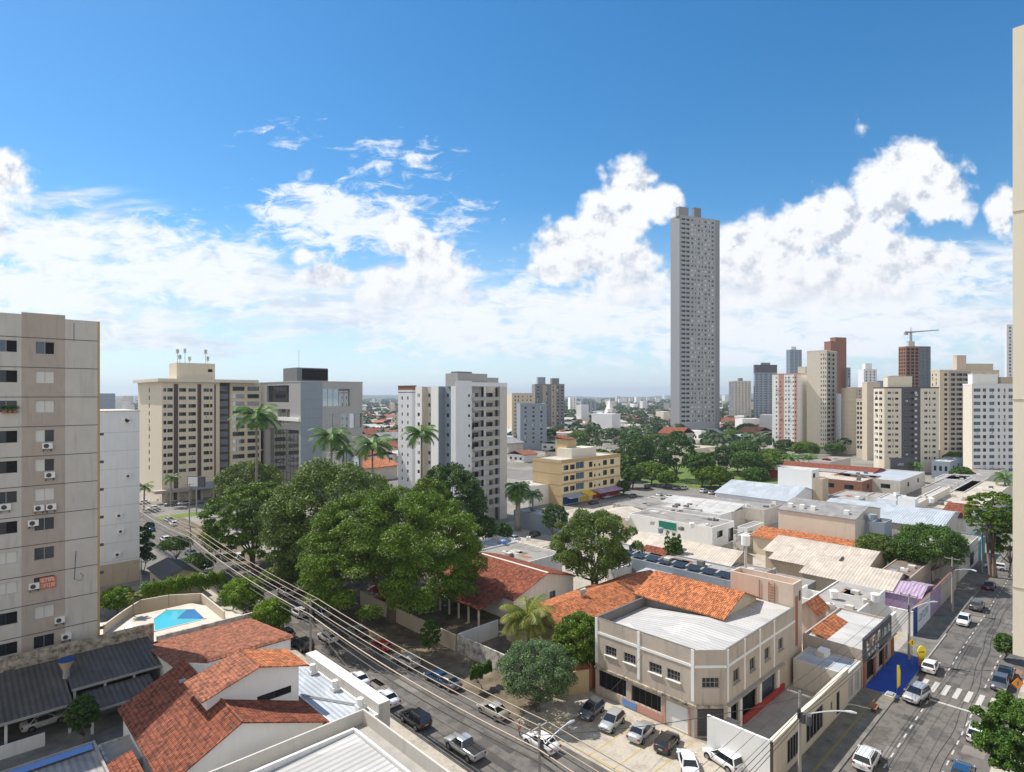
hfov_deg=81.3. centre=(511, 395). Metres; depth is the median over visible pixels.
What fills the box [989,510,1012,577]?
street tree
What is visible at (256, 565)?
power line
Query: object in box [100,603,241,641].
pool terrace
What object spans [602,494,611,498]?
parked sedan
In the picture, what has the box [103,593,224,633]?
terrace wall
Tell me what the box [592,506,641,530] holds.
pale roof shop
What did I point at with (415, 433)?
royal palm
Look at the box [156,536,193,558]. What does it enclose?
topiary tree
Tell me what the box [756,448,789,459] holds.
park tree
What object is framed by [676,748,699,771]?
parked sedan
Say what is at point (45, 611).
window
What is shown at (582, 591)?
roof tank
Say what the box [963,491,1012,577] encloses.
street tree
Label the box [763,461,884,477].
long shed
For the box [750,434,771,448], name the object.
park tree
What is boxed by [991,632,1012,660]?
pavement tree
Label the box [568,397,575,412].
white far tower
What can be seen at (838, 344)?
brown tower
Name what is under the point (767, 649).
window
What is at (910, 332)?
tower crane
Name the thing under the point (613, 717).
parked hatchback
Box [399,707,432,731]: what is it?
parked suv
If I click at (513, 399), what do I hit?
cream far block
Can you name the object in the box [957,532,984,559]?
teal kiosk
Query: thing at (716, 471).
park tree
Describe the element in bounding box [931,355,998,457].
brown balcony tower
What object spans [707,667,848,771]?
walled court
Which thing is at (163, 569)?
street house
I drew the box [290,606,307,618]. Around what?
parked hatchback
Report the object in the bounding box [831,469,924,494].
block
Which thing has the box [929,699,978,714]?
stop line
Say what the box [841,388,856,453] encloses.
rounded tower
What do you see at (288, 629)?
parked hatchback
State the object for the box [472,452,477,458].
window
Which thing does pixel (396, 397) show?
hills
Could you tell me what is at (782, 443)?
park tree
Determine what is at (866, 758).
parked suv
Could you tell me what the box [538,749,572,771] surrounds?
cable
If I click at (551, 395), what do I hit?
twin block
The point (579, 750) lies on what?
power line
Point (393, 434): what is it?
distant house
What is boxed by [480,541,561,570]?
grey workshop
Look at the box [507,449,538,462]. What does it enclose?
distant house
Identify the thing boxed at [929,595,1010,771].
tar seam
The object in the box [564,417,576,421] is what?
distant house
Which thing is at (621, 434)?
park tree
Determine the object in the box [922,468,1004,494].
block
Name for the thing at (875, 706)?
bench
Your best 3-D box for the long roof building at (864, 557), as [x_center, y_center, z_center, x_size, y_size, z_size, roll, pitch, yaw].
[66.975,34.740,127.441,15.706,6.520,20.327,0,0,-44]
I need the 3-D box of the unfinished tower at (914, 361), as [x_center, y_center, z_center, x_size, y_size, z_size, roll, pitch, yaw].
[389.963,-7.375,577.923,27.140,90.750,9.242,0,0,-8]
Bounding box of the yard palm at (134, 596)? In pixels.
[125,590,143,615]
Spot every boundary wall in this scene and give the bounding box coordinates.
[0,623,153,672]
[156,612,253,640]
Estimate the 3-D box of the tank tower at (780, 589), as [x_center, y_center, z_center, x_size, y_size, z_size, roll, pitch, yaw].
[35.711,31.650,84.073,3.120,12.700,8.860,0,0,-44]
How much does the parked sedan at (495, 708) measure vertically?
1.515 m
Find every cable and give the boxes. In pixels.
[140,511,187,536]
[140,512,189,539]
[189,537,308,614]
[189,542,308,621]
[191,534,311,609]
[191,540,309,617]
[191,543,309,621]
[309,614,537,749]
[309,622,537,760]
[312,610,537,740]
[312,618,537,753]
[312,623,536,759]
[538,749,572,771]
[541,741,588,771]
[541,755,566,771]
[544,654,643,747]
[545,697,798,734]
[741,710,800,771]
[749,717,799,771]
[755,721,799,771]
[801,610,908,706]
[803,612,910,711]
[806,616,909,713]
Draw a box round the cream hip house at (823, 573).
[799,556,909,591]
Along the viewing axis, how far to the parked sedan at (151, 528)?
167.08 m
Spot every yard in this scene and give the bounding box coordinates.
[0,693,122,770]
[127,545,164,586]
[318,551,555,699]
[404,497,888,707]
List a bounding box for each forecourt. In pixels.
[864,653,920,698]
[894,632,946,658]
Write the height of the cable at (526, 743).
0.952 m
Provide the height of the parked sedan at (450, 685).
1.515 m
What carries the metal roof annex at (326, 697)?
on the yard at (107, 727)
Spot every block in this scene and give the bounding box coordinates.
[0,312,103,657]
[100,409,139,586]
[259,367,362,497]
[507,393,533,435]
[507,480,548,506]
[517,403,546,449]
[532,377,564,427]
[533,435,622,505]
[604,529,631,543]
[607,563,631,580]
[671,445,716,463]
[708,445,742,463]
[733,531,753,550]
[737,521,763,532]
[809,456,850,465]
[813,477,827,500]
[819,471,879,493]
[828,490,871,500]
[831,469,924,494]
[856,399,861,457]
[865,492,884,501]
[872,518,891,545]
[877,493,906,504]
[918,486,949,507]
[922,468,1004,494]
[926,480,1011,524]
[932,456,961,477]
[935,474,972,481]
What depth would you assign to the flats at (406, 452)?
220.80 m
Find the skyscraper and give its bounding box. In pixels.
[671,206,719,430]
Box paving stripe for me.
[812,693,879,771]
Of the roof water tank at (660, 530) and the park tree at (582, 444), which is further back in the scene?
the park tree at (582, 444)
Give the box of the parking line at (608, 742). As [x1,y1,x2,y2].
[527,707,695,771]
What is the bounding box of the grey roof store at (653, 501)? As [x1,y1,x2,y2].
[613,495,697,512]
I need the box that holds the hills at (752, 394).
[376,393,753,397]
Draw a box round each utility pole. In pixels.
[134,559,147,585]
[184,526,194,553]
[185,483,193,525]
[303,597,317,651]
[530,719,574,771]
[787,688,856,771]
[900,592,937,659]
[944,557,976,611]
[975,527,997,571]
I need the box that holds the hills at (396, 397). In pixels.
[115,395,753,399]
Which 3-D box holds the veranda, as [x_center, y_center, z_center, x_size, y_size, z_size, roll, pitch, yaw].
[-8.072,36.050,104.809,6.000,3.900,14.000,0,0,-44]
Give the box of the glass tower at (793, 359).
[786,347,801,372]
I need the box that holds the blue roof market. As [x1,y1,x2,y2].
[827,498,961,535]
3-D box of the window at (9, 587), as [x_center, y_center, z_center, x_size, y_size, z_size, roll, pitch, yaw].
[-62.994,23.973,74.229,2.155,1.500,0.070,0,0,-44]
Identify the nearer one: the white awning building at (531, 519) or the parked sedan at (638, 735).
the parked sedan at (638, 735)
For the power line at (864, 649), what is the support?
attached to the utility pole at (805, 718)
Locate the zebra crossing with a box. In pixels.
[909,676,995,705]
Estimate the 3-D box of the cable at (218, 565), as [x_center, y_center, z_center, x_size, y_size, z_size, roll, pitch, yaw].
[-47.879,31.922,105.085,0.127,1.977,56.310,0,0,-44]
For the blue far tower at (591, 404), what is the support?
on the ground at (607, 445)
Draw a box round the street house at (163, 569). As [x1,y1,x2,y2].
[147,557,203,595]
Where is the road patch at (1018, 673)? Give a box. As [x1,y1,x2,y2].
[1010,669,1022,687]
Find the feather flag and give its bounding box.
[897,665,900,687]
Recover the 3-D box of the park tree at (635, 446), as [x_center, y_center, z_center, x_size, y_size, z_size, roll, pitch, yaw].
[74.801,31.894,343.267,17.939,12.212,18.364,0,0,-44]
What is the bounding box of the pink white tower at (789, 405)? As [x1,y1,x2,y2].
[772,373,806,452]
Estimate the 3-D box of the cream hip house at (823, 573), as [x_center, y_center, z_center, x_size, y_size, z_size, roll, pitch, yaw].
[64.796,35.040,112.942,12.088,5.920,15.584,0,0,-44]
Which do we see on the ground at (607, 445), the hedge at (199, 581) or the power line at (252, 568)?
the hedge at (199, 581)
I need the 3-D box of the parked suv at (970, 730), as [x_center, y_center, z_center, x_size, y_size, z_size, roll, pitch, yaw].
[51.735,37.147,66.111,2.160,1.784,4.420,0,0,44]
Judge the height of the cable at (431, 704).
1.114 m
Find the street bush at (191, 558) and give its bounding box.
[184,552,215,570]
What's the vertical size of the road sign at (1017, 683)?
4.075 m
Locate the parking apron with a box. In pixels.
[517,691,706,771]
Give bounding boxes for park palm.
[781,453,802,461]
[801,453,817,461]
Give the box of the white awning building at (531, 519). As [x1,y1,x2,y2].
[514,507,567,535]
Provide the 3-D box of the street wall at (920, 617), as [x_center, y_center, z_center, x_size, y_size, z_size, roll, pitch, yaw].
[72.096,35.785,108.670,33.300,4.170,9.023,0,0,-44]
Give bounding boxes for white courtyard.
[772,568,818,603]
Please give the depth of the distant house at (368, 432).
464.06 m
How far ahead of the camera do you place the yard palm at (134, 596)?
96.29 m
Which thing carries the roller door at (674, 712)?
in the corner building at (705, 648)
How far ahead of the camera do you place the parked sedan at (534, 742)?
63.96 m
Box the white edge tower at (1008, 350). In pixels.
[1004,325,1012,376]
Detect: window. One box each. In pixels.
[0,340,16,351]
[0,370,16,381]
[0,400,16,412]
[0,431,16,442]
[0,461,16,473]
[0,491,16,503]
[0,521,16,534]
[0,551,16,564]
[0,581,16,595]
[0,611,16,625]
[0,641,16,655]
[34,517,53,530]
[34,546,53,560]
[34,575,53,589]
[34,604,53,619]
[34,633,53,648]
[35,371,53,383]
[35,400,53,412]
[35,429,53,441]
[35,459,53,471]
[35,488,53,501]
[36,341,53,353]
[188,388,195,391]
[188,396,195,399]
[188,404,195,407]
[188,412,195,415]
[188,420,195,423]
[188,428,195,431]
[257,685,290,699]
[472,422,477,428]
[472,432,477,438]
[472,442,477,448]
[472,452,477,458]
[472,462,477,468]
[486,451,491,455]
[486,470,491,475]
[486,480,491,485]
[486,489,491,494]
[550,590,554,598]
[576,461,583,468]
[576,472,583,478]
[576,482,583,489]
[606,645,615,656]
[624,652,634,664]
[650,662,661,674]
[668,668,679,681]
[702,678,718,687]
[717,530,721,537]
[728,527,732,541]
[733,668,737,682]
[750,657,753,669]
[762,675,772,699]
[765,647,768,659]
[779,638,781,648]
[844,484,853,489]
[881,484,889,488]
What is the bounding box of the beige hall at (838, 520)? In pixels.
[777,497,879,539]
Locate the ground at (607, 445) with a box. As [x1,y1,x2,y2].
[71,397,1012,767]
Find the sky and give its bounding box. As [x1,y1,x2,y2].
[0,0,1023,396]
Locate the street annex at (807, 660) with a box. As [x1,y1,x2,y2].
[793,646,860,701]
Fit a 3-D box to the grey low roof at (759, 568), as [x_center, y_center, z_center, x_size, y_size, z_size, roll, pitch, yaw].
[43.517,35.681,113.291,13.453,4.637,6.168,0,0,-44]
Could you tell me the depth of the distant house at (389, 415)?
850.48 m
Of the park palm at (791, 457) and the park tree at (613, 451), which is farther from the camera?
the park palm at (791, 457)
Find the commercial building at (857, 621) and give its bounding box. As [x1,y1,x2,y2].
[803,607,896,687]
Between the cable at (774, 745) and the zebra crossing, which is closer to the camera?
the cable at (774, 745)
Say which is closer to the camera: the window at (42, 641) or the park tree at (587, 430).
the window at (42, 641)
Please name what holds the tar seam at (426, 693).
on the road at (435, 733)
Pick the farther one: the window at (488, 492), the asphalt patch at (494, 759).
the window at (488, 492)
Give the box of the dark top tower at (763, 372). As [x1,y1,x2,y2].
[753,363,776,417]
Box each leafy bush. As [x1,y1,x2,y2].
[100,585,135,614]
[551,609,594,665]
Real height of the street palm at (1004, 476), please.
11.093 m
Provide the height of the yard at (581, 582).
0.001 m
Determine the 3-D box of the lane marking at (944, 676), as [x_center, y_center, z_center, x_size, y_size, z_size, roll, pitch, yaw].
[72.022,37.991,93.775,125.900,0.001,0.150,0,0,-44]
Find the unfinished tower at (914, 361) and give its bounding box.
[898,341,930,386]
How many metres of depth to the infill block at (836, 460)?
301.45 m
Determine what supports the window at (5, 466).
in the apartment block at (50, 516)
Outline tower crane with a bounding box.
[904,330,937,340]
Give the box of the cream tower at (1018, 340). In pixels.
[1013,25,1023,656]
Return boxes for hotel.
[133,349,260,502]
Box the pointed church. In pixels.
[604,398,612,412]
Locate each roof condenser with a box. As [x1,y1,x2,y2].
[826,602,834,608]
[861,598,871,604]
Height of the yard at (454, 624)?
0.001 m
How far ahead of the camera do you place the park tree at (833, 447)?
377.18 m
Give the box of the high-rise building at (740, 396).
[729,378,750,417]
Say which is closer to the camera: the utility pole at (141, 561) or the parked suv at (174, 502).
the utility pole at (141, 561)
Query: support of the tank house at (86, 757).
on the yard at (107, 727)
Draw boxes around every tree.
[62,693,100,743]
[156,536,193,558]
[196,481,305,568]
[211,459,282,520]
[256,456,410,588]
[259,489,308,596]
[295,485,489,622]
[406,477,450,542]
[423,461,488,551]
[476,515,497,538]
[494,637,579,711]
[495,522,512,537]
[541,503,569,537]
[549,507,645,584]
[566,431,590,442]
[576,442,594,446]
[584,426,601,437]
[596,448,609,452]
[610,449,624,464]
[615,434,655,463]
[616,480,630,494]
[620,429,642,441]
[620,454,636,473]
[621,465,643,488]
[629,441,656,457]
[636,461,668,484]
[646,434,664,447]
[650,450,672,464]
[655,430,696,475]
[655,470,678,488]
[687,452,715,486]
[692,464,729,488]
[708,471,734,487]
[711,444,740,468]
[723,430,743,436]
[729,440,760,452]
[729,450,766,468]
[735,423,758,429]
[740,466,770,481]
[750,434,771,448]
[750,453,783,469]
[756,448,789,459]
[773,439,793,451]
[788,440,822,455]
[822,443,845,454]
[853,532,900,560]
[884,544,922,563]
[892,522,970,582]
[942,451,962,462]
[948,466,975,474]
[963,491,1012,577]
[968,690,1023,771]
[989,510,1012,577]
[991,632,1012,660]
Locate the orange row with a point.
(764, 537)
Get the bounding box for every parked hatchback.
[160,535,170,541]
[164,516,172,521]
[168,520,178,525]
[177,500,188,505]
[244,605,253,613]
[279,626,295,637]
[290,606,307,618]
[295,597,312,607]
[317,630,338,644]
[370,638,392,653]
[529,530,540,537]
[577,695,604,721]
[598,706,625,733]
[653,730,680,755]
[921,658,940,674]
[950,759,976,771]
[955,612,971,626]
[983,562,1006,570]
[989,671,1009,692]
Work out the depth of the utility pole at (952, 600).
104.53 m
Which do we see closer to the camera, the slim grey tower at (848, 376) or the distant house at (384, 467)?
the distant house at (384, 467)
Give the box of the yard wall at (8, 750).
[0,732,44,759]
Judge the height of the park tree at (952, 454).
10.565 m
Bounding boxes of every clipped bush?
[216,574,265,613]
[250,597,291,628]
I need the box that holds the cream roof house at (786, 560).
[768,545,842,577]
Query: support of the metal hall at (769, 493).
on the ground at (607, 445)
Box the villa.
[117,648,329,771]
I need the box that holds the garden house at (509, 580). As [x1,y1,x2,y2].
[438,552,576,616]
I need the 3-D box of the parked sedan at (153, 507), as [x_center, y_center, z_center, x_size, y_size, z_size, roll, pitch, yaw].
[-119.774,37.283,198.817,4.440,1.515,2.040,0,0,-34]
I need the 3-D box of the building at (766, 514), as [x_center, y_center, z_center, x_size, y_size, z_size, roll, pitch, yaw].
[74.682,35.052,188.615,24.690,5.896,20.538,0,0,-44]
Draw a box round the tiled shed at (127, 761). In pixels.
[106,750,143,771]
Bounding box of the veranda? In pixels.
[428,585,502,625]
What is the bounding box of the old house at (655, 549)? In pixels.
[641,544,667,555]
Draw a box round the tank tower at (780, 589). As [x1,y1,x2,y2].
[730,567,801,656]
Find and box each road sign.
[908,639,915,645]
[1012,678,1023,697]
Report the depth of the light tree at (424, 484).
135.22 m
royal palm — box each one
[227,404,282,543]
[307,427,350,499]
[328,441,355,492]
[351,434,397,474]
[400,425,439,538]
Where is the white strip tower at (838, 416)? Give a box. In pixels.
[836,394,840,441]
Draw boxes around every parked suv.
[164,500,177,506]
[233,552,244,560]
[277,586,294,597]
[291,635,314,652]
[346,624,368,639]
[393,651,420,670]
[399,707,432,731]
[699,488,707,492]
[702,746,743,771]
[852,744,881,771]
[902,680,930,705]
[966,721,982,741]
[969,599,984,611]
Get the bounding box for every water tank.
[58,656,74,684]
[658,527,663,533]
[689,522,694,527]
[829,589,838,598]
[870,592,879,602]
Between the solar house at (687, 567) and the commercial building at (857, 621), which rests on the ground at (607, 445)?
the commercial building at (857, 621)
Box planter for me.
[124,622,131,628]
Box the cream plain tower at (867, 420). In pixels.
[862,382,879,459]
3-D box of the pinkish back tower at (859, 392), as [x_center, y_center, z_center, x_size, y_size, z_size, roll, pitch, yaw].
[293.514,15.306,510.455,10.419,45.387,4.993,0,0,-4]
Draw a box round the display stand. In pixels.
[884,691,895,700]
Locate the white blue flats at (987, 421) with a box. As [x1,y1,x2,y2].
[963,374,1012,480]
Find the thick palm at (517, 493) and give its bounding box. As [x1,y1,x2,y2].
[505,481,530,530]
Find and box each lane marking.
[883,572,1012,767]
[942,631,1012,771]
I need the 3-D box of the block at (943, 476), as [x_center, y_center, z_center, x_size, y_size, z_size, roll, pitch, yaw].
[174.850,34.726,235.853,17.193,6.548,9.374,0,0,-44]
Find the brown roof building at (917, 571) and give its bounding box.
[882,556,934,583]
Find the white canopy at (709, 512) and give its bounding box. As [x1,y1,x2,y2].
[661,503,731,519]
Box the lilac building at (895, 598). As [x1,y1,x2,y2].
[885,580,935,610]
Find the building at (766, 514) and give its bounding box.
[708,496,780,525]
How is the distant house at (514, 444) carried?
on the ground at (607, 445)
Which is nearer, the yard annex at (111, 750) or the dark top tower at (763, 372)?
the yard annex at (111, 750)
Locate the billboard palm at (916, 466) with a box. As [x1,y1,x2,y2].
[908,461,924,470]
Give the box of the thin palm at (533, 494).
[525,489,542,507]
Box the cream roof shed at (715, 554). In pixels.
[625,531,754,566]
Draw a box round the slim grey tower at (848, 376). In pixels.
[846,367,850,387]
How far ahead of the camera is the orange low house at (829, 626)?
84.96 m
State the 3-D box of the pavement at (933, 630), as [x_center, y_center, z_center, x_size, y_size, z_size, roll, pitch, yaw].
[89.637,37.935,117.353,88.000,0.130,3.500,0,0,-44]
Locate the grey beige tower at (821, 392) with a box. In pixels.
[807,350,836,453]
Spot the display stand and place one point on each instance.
(889, 695)
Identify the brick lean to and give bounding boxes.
[569,644,594,689]
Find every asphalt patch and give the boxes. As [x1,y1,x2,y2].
[194,562,422,692]
[201,558,515,771]
[881,588,1012,759]
[881,628,1010,771]
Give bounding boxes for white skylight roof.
[661,495,706,505]
[686,496,719,507]
[703,498,733,509]
[712,499,745,527]
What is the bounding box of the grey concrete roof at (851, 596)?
[809,580,884,615]
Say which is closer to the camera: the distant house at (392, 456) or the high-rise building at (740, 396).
the distant house at (392, 456)
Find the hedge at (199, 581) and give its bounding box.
[138,570,227,598]
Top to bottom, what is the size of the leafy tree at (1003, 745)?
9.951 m
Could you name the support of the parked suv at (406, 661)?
on the road at (435, 733)
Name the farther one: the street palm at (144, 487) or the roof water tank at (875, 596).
the street palm at (144, 487)
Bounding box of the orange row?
[750,526,856,555]
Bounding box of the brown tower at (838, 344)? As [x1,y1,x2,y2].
[824,337,845,393]
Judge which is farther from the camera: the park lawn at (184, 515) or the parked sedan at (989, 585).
the park lawn at (184, 515)
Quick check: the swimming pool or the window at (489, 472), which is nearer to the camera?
the swimming pool
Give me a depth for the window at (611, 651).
74.65 m
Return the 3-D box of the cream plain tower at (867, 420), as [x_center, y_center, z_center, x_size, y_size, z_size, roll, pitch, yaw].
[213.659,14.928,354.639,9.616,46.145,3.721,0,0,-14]
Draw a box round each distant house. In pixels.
[363,424,379,426]
[363,428,381,436]
[363,450,395,461]
[363,457,397,479]
[367,432,397,440]
[374,441,397,451]
[382,414,395,417]
[386,450,397,462]
[507,437,524,452]
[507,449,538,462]
[542,440,555,449]
[543,448,555,455]
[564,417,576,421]
[658,427,694,445]
[699,428,722,432]
[720,417,734,422]
[739,426,771,433]
[761,432,771,447]
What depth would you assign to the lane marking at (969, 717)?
68.73 m
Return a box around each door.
[666,700,687,732]
[848,679,850,698]
[855,672,857,690]
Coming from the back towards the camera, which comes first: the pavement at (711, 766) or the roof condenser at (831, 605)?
the roof condenser at (831, 605)
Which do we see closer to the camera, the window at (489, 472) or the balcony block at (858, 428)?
the window at (489, 472)
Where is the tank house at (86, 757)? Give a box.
[0,740,108,771]
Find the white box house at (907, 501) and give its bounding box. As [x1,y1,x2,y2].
[898,496,917,506]
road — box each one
[140,469,522,515]
[140,510,609,771]
[507,470,995,541]
[839,551,1023,771]
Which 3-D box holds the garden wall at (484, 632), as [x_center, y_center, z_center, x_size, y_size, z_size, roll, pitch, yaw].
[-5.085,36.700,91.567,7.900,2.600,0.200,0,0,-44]
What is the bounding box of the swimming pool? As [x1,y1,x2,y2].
[152,609,205,631]
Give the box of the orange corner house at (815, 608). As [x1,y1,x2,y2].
[802,594,829,643]
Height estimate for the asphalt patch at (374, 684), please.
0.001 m
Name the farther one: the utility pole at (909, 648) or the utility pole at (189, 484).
the utility pole at (189, 484)
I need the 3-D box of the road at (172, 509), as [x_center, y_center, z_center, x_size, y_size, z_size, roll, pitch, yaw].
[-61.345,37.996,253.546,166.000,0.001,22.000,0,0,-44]
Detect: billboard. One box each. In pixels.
[188,476,204,514]
[890,458,913,470]
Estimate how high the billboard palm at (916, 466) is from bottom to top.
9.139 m
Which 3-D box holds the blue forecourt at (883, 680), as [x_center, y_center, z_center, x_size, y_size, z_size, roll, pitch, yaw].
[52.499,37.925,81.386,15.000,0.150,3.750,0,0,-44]
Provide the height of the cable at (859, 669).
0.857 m
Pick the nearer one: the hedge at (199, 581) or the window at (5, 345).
the window at (5, 345)
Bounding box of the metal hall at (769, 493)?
[714,479,812,505]
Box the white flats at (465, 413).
[415,371,506,524]
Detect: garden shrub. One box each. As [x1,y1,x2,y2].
[418,618,441,654]
[469,658,492,687]
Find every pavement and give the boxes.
[161,517,550,718]
[200,589,466,771]
[698,757,725,771]
[788,688,892,771]
[897,550,1008,657]
[989,680,1023,771]
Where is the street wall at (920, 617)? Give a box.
[872,567,955,635]
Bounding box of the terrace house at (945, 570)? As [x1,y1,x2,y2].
[921,534,977,581]
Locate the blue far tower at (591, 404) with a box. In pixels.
[580,398,595,411]
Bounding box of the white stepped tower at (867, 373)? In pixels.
[858,363,876,386]
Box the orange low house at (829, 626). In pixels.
[811,613,847,639]
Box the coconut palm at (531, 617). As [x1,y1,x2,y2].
[499,594,555,643]
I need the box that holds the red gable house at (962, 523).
[943,502,980,533]
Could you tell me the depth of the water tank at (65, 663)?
71.14 m
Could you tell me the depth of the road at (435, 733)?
73.65 m
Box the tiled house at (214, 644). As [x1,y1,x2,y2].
[146,618,293,680]
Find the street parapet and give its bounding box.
[306,650,389,726]
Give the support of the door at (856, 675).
in the street annex at (807, 660)
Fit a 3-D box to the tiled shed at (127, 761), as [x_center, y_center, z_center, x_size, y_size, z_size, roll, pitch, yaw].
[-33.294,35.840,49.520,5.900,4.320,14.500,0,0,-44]
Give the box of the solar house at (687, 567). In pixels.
[600,543,735,587]
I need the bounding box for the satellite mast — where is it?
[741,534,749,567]
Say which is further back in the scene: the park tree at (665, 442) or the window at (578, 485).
the park tree at (665, 442)
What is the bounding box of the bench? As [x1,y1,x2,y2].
[871,699,879,712]
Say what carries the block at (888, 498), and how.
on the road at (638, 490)
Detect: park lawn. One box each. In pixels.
[154,511,198,519]
[620,461,777,490]
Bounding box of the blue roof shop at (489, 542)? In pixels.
[476,536,521,548]
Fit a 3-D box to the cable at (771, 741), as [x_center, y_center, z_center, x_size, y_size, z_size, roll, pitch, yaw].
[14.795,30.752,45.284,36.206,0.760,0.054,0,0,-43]
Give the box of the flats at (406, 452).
[398,385,416,495]
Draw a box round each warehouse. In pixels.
[209,708,449,771]
[629,508,733,546]
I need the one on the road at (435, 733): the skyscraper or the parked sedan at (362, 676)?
the parked sedan at (362, 676)
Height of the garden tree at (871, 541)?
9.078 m
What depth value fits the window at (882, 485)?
227.85 m
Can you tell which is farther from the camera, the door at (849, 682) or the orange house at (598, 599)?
the orange house at (598, 599)
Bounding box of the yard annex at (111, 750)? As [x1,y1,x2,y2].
[98,734,142,768]
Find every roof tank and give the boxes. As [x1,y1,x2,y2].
[579,588,586,596]
[866,513,877,521]
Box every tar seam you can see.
[223,570,550,771]
[287,623,520,771]
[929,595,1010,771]
[939,601,1012,771]
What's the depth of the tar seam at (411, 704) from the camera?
72.93 m
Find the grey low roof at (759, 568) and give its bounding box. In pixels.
[711,563,771,577]
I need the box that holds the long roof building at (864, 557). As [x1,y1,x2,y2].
[763,535,886,568]
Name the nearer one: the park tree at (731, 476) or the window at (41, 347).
the window at (41, 347)
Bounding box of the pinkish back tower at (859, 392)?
[847,387,861,398]
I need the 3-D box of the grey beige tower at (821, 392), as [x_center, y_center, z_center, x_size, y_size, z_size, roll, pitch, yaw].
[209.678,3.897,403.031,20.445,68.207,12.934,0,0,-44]
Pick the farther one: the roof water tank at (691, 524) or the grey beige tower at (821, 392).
the grey beige tower at (821, 392)
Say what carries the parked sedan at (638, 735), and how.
on the parking apron
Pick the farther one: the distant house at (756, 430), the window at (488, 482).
the distant house at (756, 430)
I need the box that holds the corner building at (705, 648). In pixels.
[594,570,794,737]
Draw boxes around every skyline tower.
[115,398,122,401]
[123,396,132,403]
[606,401,615,406]
[634,397,640,403]
[722,395,727,401]
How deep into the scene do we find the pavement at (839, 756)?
66.49 m
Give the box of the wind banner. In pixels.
[917,646,925,665]
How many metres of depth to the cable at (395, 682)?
72.76 m
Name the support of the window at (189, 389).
in the hotel
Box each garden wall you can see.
[360,591,455,650]
[457,634,525,680]
[458,620,497,642]
[554,669,588,697]
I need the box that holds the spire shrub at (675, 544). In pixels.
[662,530,683,554]
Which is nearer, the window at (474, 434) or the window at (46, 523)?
the window at (46, 523)
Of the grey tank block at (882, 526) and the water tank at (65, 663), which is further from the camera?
the grey tank block at (882, 526)
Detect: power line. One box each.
[186,529,302,601]
[191,528,309,599]
[196,527,315,597]
[303,602,529,730]
[312,601,537,725]
[317,598,546,721]
[531,730,598,771]
[540,726,616,771]
[547,721,634,771]
[695,687,788,771]
[716,713,776,770]
[734,695,810,771]
[789,603,890,686]
[800,595,909,690]
[811,605,910,694]
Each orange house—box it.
[503,582,634,644]
[600,570,653,591]
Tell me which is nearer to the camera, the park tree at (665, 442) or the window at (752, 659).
the window at (752, 659)
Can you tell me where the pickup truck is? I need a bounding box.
[444,732,485,763]
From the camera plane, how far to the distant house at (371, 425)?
600.15 m
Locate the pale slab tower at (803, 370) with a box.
[798,367,806,373]
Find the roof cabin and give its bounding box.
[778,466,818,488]
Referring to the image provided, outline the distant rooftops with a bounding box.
[115,397,771,439]
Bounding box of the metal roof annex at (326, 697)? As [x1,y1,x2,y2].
[299,662,377,724]
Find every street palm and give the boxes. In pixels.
[140,481,154,509]
[162,473,180,506]
[989,470,1012,485]
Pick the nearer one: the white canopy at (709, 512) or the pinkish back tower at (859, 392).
the white canopy at (709, 512)
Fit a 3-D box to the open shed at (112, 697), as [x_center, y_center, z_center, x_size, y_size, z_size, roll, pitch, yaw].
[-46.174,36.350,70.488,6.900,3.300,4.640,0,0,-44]
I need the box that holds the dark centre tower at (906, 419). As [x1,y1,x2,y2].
[874,376,938,471]
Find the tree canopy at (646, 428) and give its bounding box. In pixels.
[133,398,851,446]
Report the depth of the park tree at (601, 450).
321.09 m
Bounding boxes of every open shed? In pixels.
[0,659,72,744]
[61,636,161,700]
[82,673,153,733]
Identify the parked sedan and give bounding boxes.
[19,710,64,732]
[145,505,160,510]
[147,525,155,530]
[184,549,196,554]
[190,499,203,504]
[201,564,212,572]
[263,578,278,588]
[312,607,331,618]
[350,670,371,684]
[377,688,400,707]
[423,669,447,687]
[434,674,462,692]
[476,700,510,721]
[508,535,520,540]
[522,730,560,755]
[588,500,598,504]
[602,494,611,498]
[626,720,655,744]
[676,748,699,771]
[983,580,995,590]
[997,664,1015,682]

